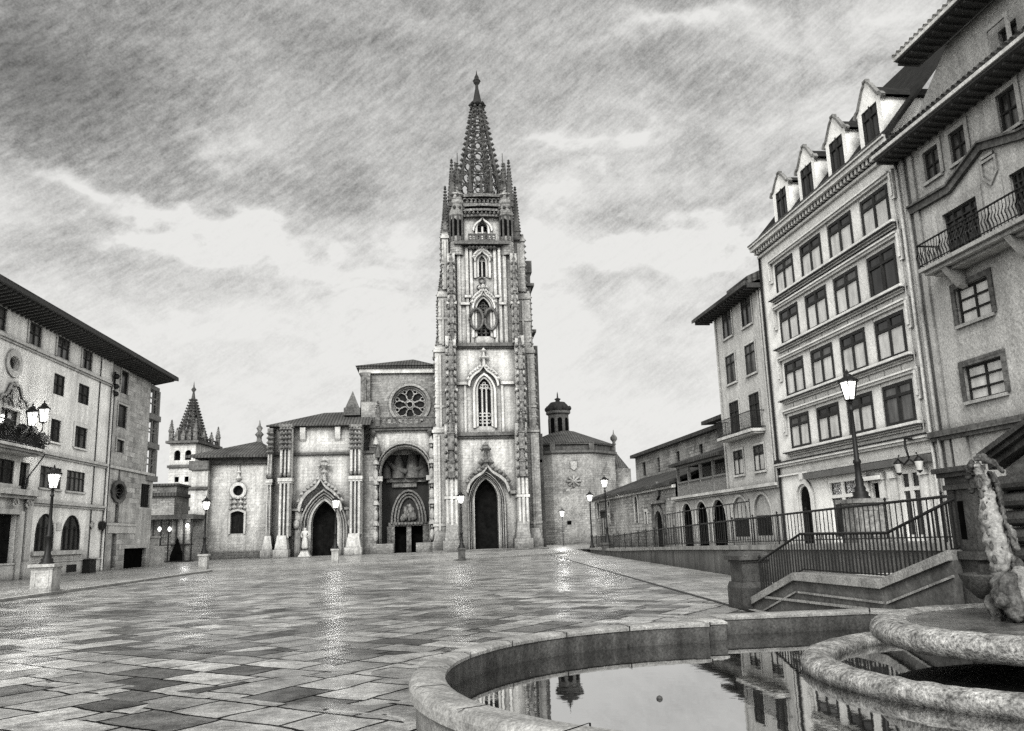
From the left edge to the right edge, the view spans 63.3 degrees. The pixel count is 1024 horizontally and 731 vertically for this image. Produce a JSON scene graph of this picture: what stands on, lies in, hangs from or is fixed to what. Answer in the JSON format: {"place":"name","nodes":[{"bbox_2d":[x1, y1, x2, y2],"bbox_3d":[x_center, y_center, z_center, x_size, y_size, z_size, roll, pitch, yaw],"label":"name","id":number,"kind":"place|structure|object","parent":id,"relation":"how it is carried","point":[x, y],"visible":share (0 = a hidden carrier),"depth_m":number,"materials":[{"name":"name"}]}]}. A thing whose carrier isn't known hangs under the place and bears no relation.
{"place":"outdoors","nodes":[
{"label":"outdoors","id":0,"kind":"place"},
{"bbox_2d":[0,570,205,598],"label":"pavement","id":1,"kind":"structure","parent":0,"point":[12,588],"depth_m":46.53,"materials":[{"name":"grey stone"}]},
{"bbox_2d":[27,464,64,593],"bbox_3d":[-20.267,7.184,36.432,1.100,5.696,1.100,-1,-12,-5],"label":"street lamp","id":2,"kind":"object","parent":1,"relation":"on","point":[45,574],"visible":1,"depth_m":35.98,"materials":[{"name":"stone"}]},
{"bbox_2d":[102,354,178,570],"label":"stone house","id":3,"kind":"structure","parent":1,"relation":"on","point":[136,381],"depth_m":69.54,"materials":[{"name":"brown stone"}]},
{"bbox_2d":[110,480,126,503],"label":"porthole window","id":4,"kind":"structure","parent":3,"relation":"in","point":[115,489],"depth_m":66.91,"materials":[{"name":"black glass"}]},
{"bbox_2d":[116,401,128,428],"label":"window","id":5,"kind":"structure","parent":3,"relation":"in","point":[121,409],"depth_m":67.88,"materials":[{"name":"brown wood"}]},
{"bbox_2d":[119,367,129,394],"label":"window","id":6,"kind":"structure","parent":3,"relation":"in","point":[124,375],"depth_m":68.58,"materials":[{"name":"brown wood"}]},
{"bbox_2d":[72,548,564,574],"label":"cathedral forecourt","id":7,"kind":"structure","parent":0,"point":[219,564],"depth_m":74.41,"materials":[{"name":"grey stone"}]},
{"bbox_2d":[148,536,164,565],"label":"stone pier","id":8,"kind":"structure","parent":7,"relation":"on","point":[156,554],"depth_m":73.95,"materials":[{"name":"grey stone"}]},
{"bbox_2d":[150,514,204,562],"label":"entrance canopy","id":9,"kind":"object","parent":7,"relation":"on","point":[181,538],"visible":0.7,"depth_m":87.62,"materials":[{"name":"stone"}]},
{"bbox_2d":[197,496,210,568],"bbox_3d":[-22.924,12.542,62.065,0.750,5.596,0.750,-1,-12,-5],"label":"street lamp","id":10,"kind":"object","parent":7,"relation":"on","point":[203,556],"visible":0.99,"depth_m":61.76,"materials":[{"name":"metal"}]},
{"bbox_2d":[331,496,340,563],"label":"street lamp","id":11,"kind":"object","parent":7,"relation":"on","point":[335,549],"visible":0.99,"depth_m":65.99,"materials":[{"name":"metal"}]},
{"bbox_2d":[456,490,465,560],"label":"street lamp","id":12,"kind":"object","parent":7,"relation":"on","point":[461,548],"visible":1,"depth_m":67.05,"materials":[{"name":"metal"}]},
{"bbox_2d":[0,544,751,730],"bbox_3d":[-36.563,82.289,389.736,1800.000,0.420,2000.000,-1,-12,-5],"label":"ground","id":13,"kind":"structure","parent":0,"point":[338,648],"depth_m":17.48,"materials":[{"name":"grey stone"}]},
{"bbox_2d":[0,274,136,581],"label":"palace","id":14,"kind":"structure","parent":13,"relation":"on","point":[59,361],"depth_m":55.66,"materials":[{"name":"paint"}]},
{"bbox_2d":[0,304,8,333],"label":"window","id":15,"kind":"structure","parent":14,"relation":"in","point":[3,311],"depth_m":49.97,"materials":[{"name":"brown wood"}]},
{"bbox_2d":[0,514,10,563],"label":"door","id":16,"kind":"structure","parent":14,"relation":"in","point":[5,519],"depth_m":50.01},
{"bbox_2d":[0,458,13,483],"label":"window","id":17,"kind":"structure","parent":14,"relation":"in","point":[6,466],"depth_m":50.14,"materials":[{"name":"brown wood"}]},
{"bbox_2d":[0,401,22,425],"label":"window","id":18,"kind":"structure","parent":14,"relation":"in","point":[4,413],"depth_m":50.68,"materials":[{"name":"white stone"}]},
{"bbox_2d":[5,349,22,376],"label":"oval window","id":19,"kind":"structure","parent":14,"relation":"in","point":[9,364],"depth_m":50.91,"materials":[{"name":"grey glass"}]},
{"bbox_2d":[25,403,39,437],"bbox_3d":[-29.530,3.526,50.272,1.767,2.604,0.806,-1,-12,-5],"label":"wall lantern","id":20,"kind":"object","parent":14,"relation":"attached to","point":[32,412],"depth_m":50.20,"materials":[{"name":"glass"}]},
{"bbox_2d":[26,319,43,349],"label":"window","id":21,"kind":"structure","parent":14,"relation":"in","point":[34,334],"depth_m":53.72,"materials":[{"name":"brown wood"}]},
{"bbox_2d":[33,514,52,550],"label":"window","id":22,"kind":"structure","parent":14,"relation":"in","point":[42,525],"depth_m":54.34,"materials":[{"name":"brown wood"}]},
{"bbox_2d":[38,465,62,491],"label":"window","id":23,"kind":"structure","parent":14,"relation":"in","point":[43,485],"depth_m":54.68,"materials":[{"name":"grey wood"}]},
{"bbox_2d":[48,414,63,444],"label":"window","id":24,"kind":"structure","parent":14,"relation":"in","point":[54,427],"depth_m":56.26,"materials":[{"name":"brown wood"}]},
{"bbox_2d":[53,373,64,396],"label":"window","id":25,"kind":"structure","parent":14,"relation":"in","point":[58,388],"depth_m":56.88,"materials":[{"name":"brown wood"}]},
{"bbox_2d":[55,333,71,362],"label":"window","id":26,"kind":"structure","parent":14,"relation":"in","point":[62,349],"depth_m":57.58,"materials":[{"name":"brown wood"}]},
{"bbox_2d":[60,515,79,549],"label":"window","id":27,"kind":"structure","parent":14,"relation":"in","point":[70,536],"depth_m":58.43,"materials":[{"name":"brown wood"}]},
{"bbox_2d":[65,470,85,493],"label":"window","id":28,"kind":"structure","parent":14,"relation":"in","point":[75,480],"depth_m":59.15,"materials":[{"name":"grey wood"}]},
{"bbox_2d":[72,421,88,450],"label":"window","id":29,"kind":"structure","parent":14,"relation":"in","point":[79,433],"depth_m":60.05,"materials":[{"name":"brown wood"}]},
{"bbox_2d":[80,346,93,372],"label":"window","id":30,"kind":"structure","parent":14,"relation":"in","point":[86,356],"depth_m":61.36,"materials":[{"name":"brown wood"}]},
{"bbox_2d":[151,483,190,514],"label":"back house","id":31,"kind":"structure","parent":13,"relation":"on","point":[170,498],"depth_m":100.32,"materials":[{"name":"stone"}]},
{"bbox_2d":[165,384,222,513],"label":"spired tower","id":32,"kind":"structure","parent":13,"relation":"on","point":[189,437],"depth_m":121.23,"materials":[{"name":"stone"}]},
{"bbox_2d":[185,421,267,559],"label":"plain church","id":33,"kind":"structure","parent":13,"relation":"on","point":[229,483],"depth_m":93.73,"materials":[{"name":"stone"}]},
{"bbox_2d":[231,511,243,533],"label":"arched window","id":34,"kind":"structure","parent":33,"relation":"in","point":[237,520],"depth_m":93.79,"materials":[{"name":"black glass"}]},
{"bbox_2d":[0,552,567,601],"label":"kerb","id":35,"kind":"structure","parent":13,"relation":"on","point":[69,590],"depth_m":56.09,"materials":[{"name":"stone"}]},
{"bbox_2d":[251,70,548,558],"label":"cathedral","id":36,"kind":"structure","parent":13,"relation":"on","point":[401,456],"depth_m":97.78,"materials":[{"name":"stone"}]},
{"bbox_2d":[312,502,334,555],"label":"door","id":37,"kind":"structure","parent":36,"relation":"in","point":[324,518],"depth_m":94.20,"materials":[{"name":"black wood"}]},
{"bbox_2d":[395,526,406,552],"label":"door","id":38,"kind":"structure","parent":36,"relation":"in","point":[400,531],"depth_m":98.91,"materials":[{"name":"black wood"}]},
{"bbox_2d":[387,478,429,551],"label":"inner doorway","id":39,"kind":"structure","parent":36,"relation":"in","point":[396,482],"depth_m":98.33,"materials":[{"name":"stone"}]},
{"bbox_2d":[389,383,430,423],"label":"rose window","id":40,"kind":"structure","parent":36,"relation":"in","point":[409,399],"depth_m":100.00,"materials":[{"name":"stone"}]},
{"bbox_2d":[411,526,422,551],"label":"door","id":41,"kind":"structure","parent":36,"relation":"in","point":[416,531],"depth_m":99.17,"materials":[{"name":"black wood"}]},
{"bbox_2d":[472,245,491,278],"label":"window","id":42,"kind":"structure","parent":36,"relation":"in","point":[482,263],"depth_m":101.75,"materials":[{"name":"stone"}]},
{"bbox_2d":[466,347,500,427],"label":"window","id":43,"kind":"structure","parent":36,"relation":"in","point":[484,412],"depth_m":98.52,"materials":[{"name":"stone"}]},
{"bbox_2d":[470,284,496,337],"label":"window","id":44,"kind":"structure","parent":36,"relation":"in","point":[482,305],"depth_m":100.61,"materials":[{"name":"stone"}]},
{"bbox_2d":[474,480,497,548],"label":"door","id":45,"kind":"structure","parent":36,"relation":"in","point":[486,516],"depth_m":97.16,"materials":[{"name":"black wood"}]},
{"bbox_2d":[543,393,616,544],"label":"domed chapel","id":46,"kind":"structure","parent":13,"relation":"on","point":[578,467],"depth_m":113.73,"materials":[{"name":"stone"}]},
{"bbox_2d":[615,454,630,487],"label":"round annexe","id":47,"kind":"structure","parent":13,"relation":"on","point":[623,473],"depth_m":122.68,"materials":[{"name":"stone"}]},
{"bbox_2d":[592,467,702,546],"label":"stone church","id":48,"kind":"structure","parent":13,"relation":"on","point":[642,504],"depth_m":75.05,"materials":[{"name":"stone"}]},
{"bbox_2d":[630,414,723,482],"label":"stone nave","id":49,"kind":"structure","parent":13,"relation":"on","point":[656,460],"depth_m":79.65,"materials":[{"name":"stone"}]},
{"bbox_2d":[409,607,1023,730],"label":"fountain pool","id":50,"kind":"structure","parent":13,"relation":"on","point":[730,672],"depth_m":9.47,"materials":[{"name":"stone"}]},
{"bbox_2d":[800,632,1023,720],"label":"basin","id":51,"kind":"object","parent":50,"relation":"in","point":[867,664],"visible":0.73,"depth_m":9.09,"materials":[{"name":"stone"}]},
{"bbox_2d":[869,603,1023,666],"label":"bowl","id":52,"kind":"object","parent":51,"relation":"in","point":[970,632],"visible":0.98,"depth_m":9.15,"materials":[{"name":"stone"}]},
{"bbox_2d":[958,557,1023,614],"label":"shell basin","id":53,"kind":"object","parent":52,"relation":"on","point":[977,584],"visible":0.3,"depth_m":10.23,"materials":[{"name":"stone"}]},
{"bbox_2d":[964,453,1020,620],"bbox_3d":[5.920,2.140,10.153,0.482,2.157,1.117,-8,-13,26],"label":"dolphin statue","id":54,"kind":"object","parent":52,"relation":"on","point":[1000,542],"visible":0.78,"depth_m":10.25,"materials":[{"name":"stone"}]},
{"bbox_2d":[998,538,1023,622],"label":"scroll carving","id":55,"kind":"object","parent":52,"relation":"on","point":[1011,585],"visible":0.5,"depth_m":9.66,"materials":[{"name":"stone"}]},
{"bbox_2d":[750,550,964,611],"bbox_3d":[8.196,4.316,16.067,3.824,1.665,8.537,0,-12,-9],"label":"stone stair","id":56,"kind":"object","parent":13,"relation":"on","point":[934,580],"visible":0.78,"depth_m":15.03,"materials":[{"name":"stone"}]},
{"bbox_2d":[758,490,962,590],"bbox_3d":[6.474,3.697,16.427,0.100,2.105,7.237,0,-12,-9],"label":"stair railing","id":57,"kind":"object","parent":56,"relation":"on","point":[909,521],"visible":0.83,"depth_m":15.57,"materials":[{"name":"metal"}]},
{"bbox_2d":[931,419,1023,603],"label":"fountain wall","id":58,"kind":"structure","parent":13,"relation":"on","point":[1005,450],"depth_m":12.53,"materials":[{"name":"stone"}]},
{"bbox_2d":[0,0,946,483],"label":"sky","id":59,"kind":"structure","parent":0,"point":[244,197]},
{"bbox_2d":[547,545,774,611],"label":"path","id":60,"kind":"structure","parent":0,"point":[710,585],"depth_m":36.74,"materials":[{"name":"grey stone"}]},
{"bbox_2d":[552,555,755,612],"bbox_3d":[3.936,14.738,64.490,0.150,0.420,97.171,-1,-12,-2],"label":"drain channel","id":61,"kind":"object","parent":60,"relation":"on","point":[667,587],"visible":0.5,"depth_m":26.94,"materials":[{"name":"stone"}]},
{"bbox_2d":[724,551,772,608],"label":"stair pier","id":62,"kind":"structure","parent":60,"relation":"on","point":[744,585],"depth_m":19.94,"materials":[{"name":"grey stone"}]},
{"bbox_2d":[590,542,953,581],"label":"retaining wall","id":63,"kind":"structure","parent":60,"relation":"on","point":[706,558],"depth_m":30.79,"materials":[{"name":"stone"}]},
{"bbox_2d":[608,490,951,548],"bbox_3d":[8.894,8.333,40.818,0.100,2.088,56.400,-1,-12,-2],"label":"iron railing","id":64,"kind":"object","parent":63,"relation":"on","point":[654,538],"visible":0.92,"depth_m":28.38,"materials":[{"name":"black metal"}]},
{"bbox_2d":[577,540,952,548],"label":"terrace","id":65,"kind":"structure","parent":0,"point":[810,543],"depth_m":71.02,"materials":[{"name":"grey stone"}]},
{"bbox_2d":[662,499,752,545],"bbox_3d":[11.973,10.215,52.664,0.100,2.826,15.800,0,-12,-7],"label":"tall fence","id":66,"kind":"object","parent":65,"relation":"on","point":[722,505],"visible":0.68,"depth_m":51.17,"materials":[{"name":"metal"}]},
{"bbox_2d":[668,446,783,545],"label":"arcade building","id":67,"kind":"structure","parent":65,"relation":"on","point":[709,489],"depth_m":56.47,"materials":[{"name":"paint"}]},
{"bbox_2d":[691,270,778,488],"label":"townhouse","id":68,"kind":"structure","parent":67,"relation":"on","point":[734,314],"depth_m":51.45,"materials":[{"name":"paint"}]},
{"bbox_2d":[721,309,733,341],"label":"window","id":69,"kind":"structure","parent":68,"relation":"in","point":[726,319],"depth_m":54.43,"materials":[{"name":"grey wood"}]},
{"bbox_2d":[724,350,737,386],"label":"window","id":70,"kind":"structure","parent":68,"relation":"in","point":[730,358],"depth_m":53.83,"materials":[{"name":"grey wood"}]},
{"bbox_2d":[728,397,741,433],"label":"window","id":71,"kind":"structure","parent":68,"relation":"in","point":[733,405],"depth_m":53.21,"materials":[{"name":"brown wood"}]},
{"bbox_2d":[732,447,745,477],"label":"window","id":72,"kind":"structure","parent":68,"relation":"in","point":[738,453],"depth_m":52.61,"materials":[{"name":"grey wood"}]},
{"bbox_2d":[739,295,753,330],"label":"window","id":73,"kind":"structure","parent":68,"relation":"in","point":[746,311],"depth_m":51.31,"materials":[{"name":"grey wood"}]},
{"bbox_2d":[743,339,757,377],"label":"window","id":74,"kind":"structure","parent":68,"relation":"in","point":[749,349],"depth_m":50.73,"materials":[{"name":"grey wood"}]},
{"bbox_2d":[747,388,762,427],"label":"window","id":75,"kind":"structure","parent":68,"relation":"in","point":[754,399],"depth_m":50.04,"materials":[{"name":"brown wood"}]},
{"bbox_2d":[752,441,766,473],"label":"window","id":76,"kind":"structure","parent":68,"relation":"in","point":[758,449],"depth_m":49.50,"materials":[{"name":"grey wood"}]},
{"bbox_2d":[747,46,948,543],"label":"white house","id":77,"kind":"structure","parent":65,"relation":"on","point":[830,246],"depth_m":39.63,"materials":[{"name":"paint"}]},
{"bbox_2d":[776,186,787,219],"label":"window","id":78,"kind":"structure","parent":77,"relation":"in","point":[781,201],"depth_m":46.37,"materials":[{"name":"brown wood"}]},
{"bbox_2d":[774,253,794,292],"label":"window","id":79,"kind":"structure","parent":77,"relation":"in","point":[784,269],"depth_m":46.14,"materials":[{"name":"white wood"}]},
{"bbox_2d":[779,301,799,342],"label":"window","id":80,"kind":"structure","parent":77,"relation":"in","point":[788,317],"depth_m":45.58,"materials":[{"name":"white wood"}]},
{"bbox_2d":[784,355,805,395],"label":"window","id":81,"kind":"structure","parent":77,"relation":"in","point":[793,369],"depth_m":45.00,"materials":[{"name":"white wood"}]},
{"bbox_2d":[789,411,811,448],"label":"window","id":82,"kind":"structure","parent":77,"relation":"in","point":[800,432],"depth_m":44.39,"materials":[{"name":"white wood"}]},
{"bbox_2d":[800,162,813,197],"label":"window","id":83,"kind":"structure","parent":77,"relation":"in","point":[807,184],"depth_m":43.45,"materials":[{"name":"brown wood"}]},
{"bbox_2d":[801,486,812,543],"bbox_3d":[15.636,7.871,43.793,0.070,3.011,1.297,0,-12,-7],"label":"door","id":84,"kind":"structure","parent":77,"relation":"in","point":[805,497],"depth_m":43.95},
{"bbox_2d":[799,232,822,276],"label":"window","id":85,"kind":"structure","parent":77,"relation":"in","point":[811,257],"depth_m":43.16,"materials":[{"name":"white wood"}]},
{"bbox_2d":[804,284,828,329],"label":"window","id":86,"kind":"structure","parent":77,"relation":"in","point":[816,305],"depth_m":42.57,"materials":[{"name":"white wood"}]},
{"bbox_2d":[810,342,835,385],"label":"window","id":87,"kind":"structure","parent":77,"relation":"in","point":[822,359],"depth_m":41.98,"materials":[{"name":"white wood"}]},
{"bbox_2d":[816,401,841,441],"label":"window","id":88,"kind":"structure","parent":77,"relation":"in","point":[828,416],"depth_m":41.41,"materials":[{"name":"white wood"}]},
{"bbox_2d":[829,134,844,173],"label":"window","id":89,"kind":"structure","parent":77,"relation":"in","point":[837,159],"depth_m":40.43,"materials":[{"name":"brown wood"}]},
{"bbox_2d":[827,210,853,257],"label":"window","id":90,"kind":"structure","parent":77,"relation":"in","point":[840,232],"depth_m":40.22,"materials":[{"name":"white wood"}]},
{"bbox_2d":[827,477,854,541],"bbox_3d":[16.101,6.974,40.096,0.130,3.024,2.690,0,-12,-7],"label":"shop door","id":91,"kind":"structure","parent":77,"relation":"in","point":[839,489],"depth_m":40.81,"materials":[{"name":"white wood"}]},
{"bbox_2d":[833,265,860,314],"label":"window","id":92,"kind":"structure","parent":77,"relation":"in","point":[846,286],"depth_m":39.67,"materials":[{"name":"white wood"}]},
{"bbox_2d":[839,327,868,374],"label":"window","id":93,"kind":"structure","parent":77,"relation":"in","point":[853,347],"depth_m":39.08,"materials":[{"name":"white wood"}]},
{"bbox_2d":[846,391,875,434],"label":"window","id":94,"kind":"structure","parent":77,"relation":"in","point":[864,416],"depth_m":38.34,"materials":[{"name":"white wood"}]},
{"bbox_2d":[861,102,879,145],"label":"window","id":95,"kind":"structure","parent":77,"relation":"in","point":[870,122],"depth_m":37.52,"materials":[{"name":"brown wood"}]},
{"bbox_2d":[859,183,890,236],"bbox_3d":[16.324,-6.877,37.301,0.148,1.825,2.190,0,-12,-7],"label":"window","id":96,"kind":"structure","parent":77,"relation":"in","point":[875,208],"depth_m":37.24,"materials":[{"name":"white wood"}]},
{"bbox_2d":[866,243,898,296],"bbox_3d":[16.409,-4.126,36.741,0.148,1.946,2.190,0,-12,-7],"label":"window","id":97,"kind":"structure","parent":77,"relation":"in","point":[882,268],"depth_m":36.68,"materials":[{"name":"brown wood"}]},
{"bbox_2d":[874,309,907,361],"bbox_3d":[16.498,-1.238,36.152,0.148,1.909,2.190,0,-12,-7],"label":"window","id":98,"kind":"structure","parent":77,"relation":"in","point":[890,332],"depth_m":36.09,"materials":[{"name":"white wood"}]},
{"bbox_2d":[882,378,916,426],"bbox_3d":[16.586,1.627,35.568,0.148,1.790,2.190,0,-12,-7],"label":"window","id":99,"kind":"structure","parent":77,"relation":"in","point":[898,398],"depth_m":35.51,"materials":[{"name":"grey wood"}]},
{"bbox_2d":[893,437,923,475],"bbox_3d":[16.230,3.641,33.693,0.879,1.530,1.799,-1,-12,-5],"label":"bracket lantern","id":100,"kind":"object","parent":77,"relation":"attached to","point":[917,461],"visible":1,"depth_m":33.65,"materials":[{"name":"glass"}]},
{"bbox_2d":[899,468,927,540],"bbox_3d":[16.796,5.808,34.683,0.130,2.944,1.520,0,-12,-7],"label":"shop door","id":101,"kind":"structure","parent":77,"relation":"in","point":[910,484],"depth_m":34.83,"materials":[{"name":"white wood"}]},
{"bbox_2d":[835,369,888,542],"bbox_3d":[10.969,2.906,26.475,1.150,5.700,1.150,-1,-12,-5],"label":"street lamp","id":102,"kind":"object","parent":65,"relation":"on","point":[847,382],"visible":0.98,"depth_m":26.10,"materials":[{"name":"metal"}]},
{"bbox_2d":[870,0,1023,539],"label":"grey house","id":103,"kind":"structure","parent":65,"relation":"on","point":[954,146],"depth_m":30.98,"materials":[{"name":"grey paint"}]},
{"bbox_2d":[918,136,944,186],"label":"window","id":104,"kind":"structure","parent":103,"relation":"in","point":[934,161],"depth_m":33.33,"materials":[{"name":"grey stone"}]},
{"bbox_2d":[944,116,970,169],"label":"window","id":105,"kind":"structure","parent":103,"relation":"in","point":[960,139],"depth_m":31.78,"materials":[{"name":"grey stone"}]},
{"bbox_2d":[936,185,986,255],"bbox_3d":[17.136,-5.356,31.537,0.256,2.074,2.576,0,-12,-7],"label":"window","id":106,"kind":"structure","parent":103,"relation":"in","point":[975,204],"depth_m":31.57,"materials":[{"name":"grey stone"}]},
{"bbox_2d":[949,267,996,329],"bbox_3d":[17.211,-2.447,30.931,0.362,1.759,2.303,0,-12,-7],"label":"window","id":107,"kind":"structure","parent":103,"relation":"in","point":[977,302],"depth_m":30.94,"materials":[{"name":"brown wood"}]},
{"bbox_2d":[957,348,1010,404],"bbox_3d":[17.300,0.456,30.367,0.369,1.661,2.513,0,-12,-7],"label":"window","id":108,"kind":"structure","parent":103,"relation":"in","point":[987,380],"depth_m":30.39,"materials":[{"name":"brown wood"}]},
{"bbox_2d":[983,11,1017,55],"bbox_3d":[17.587,-11.667,29.587,0.745,1.305,1.213,-1,-12,-5],"label":"window","id":109,"kind":"structure","parent":103,"relation":"in","point":[1011,30],"depth_m":29.64,"materials":[{"name":"grey stone"}]},
{"bbox_2d":[990,75,1023,134],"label":"window","id":110,"kind":"structure","parent":103,"relation":"in","point":[1010,101],"depth_m":29.14,"materials":[{"name":"grey stone"}]},
{"bbox_2d":[1001,158,1023,221],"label":"window","id":111,"kind":"structure","parent":103,"relation":"in","point":[1018,178],"depth_m":28.84,"materials":[{"name":"grey stone"}]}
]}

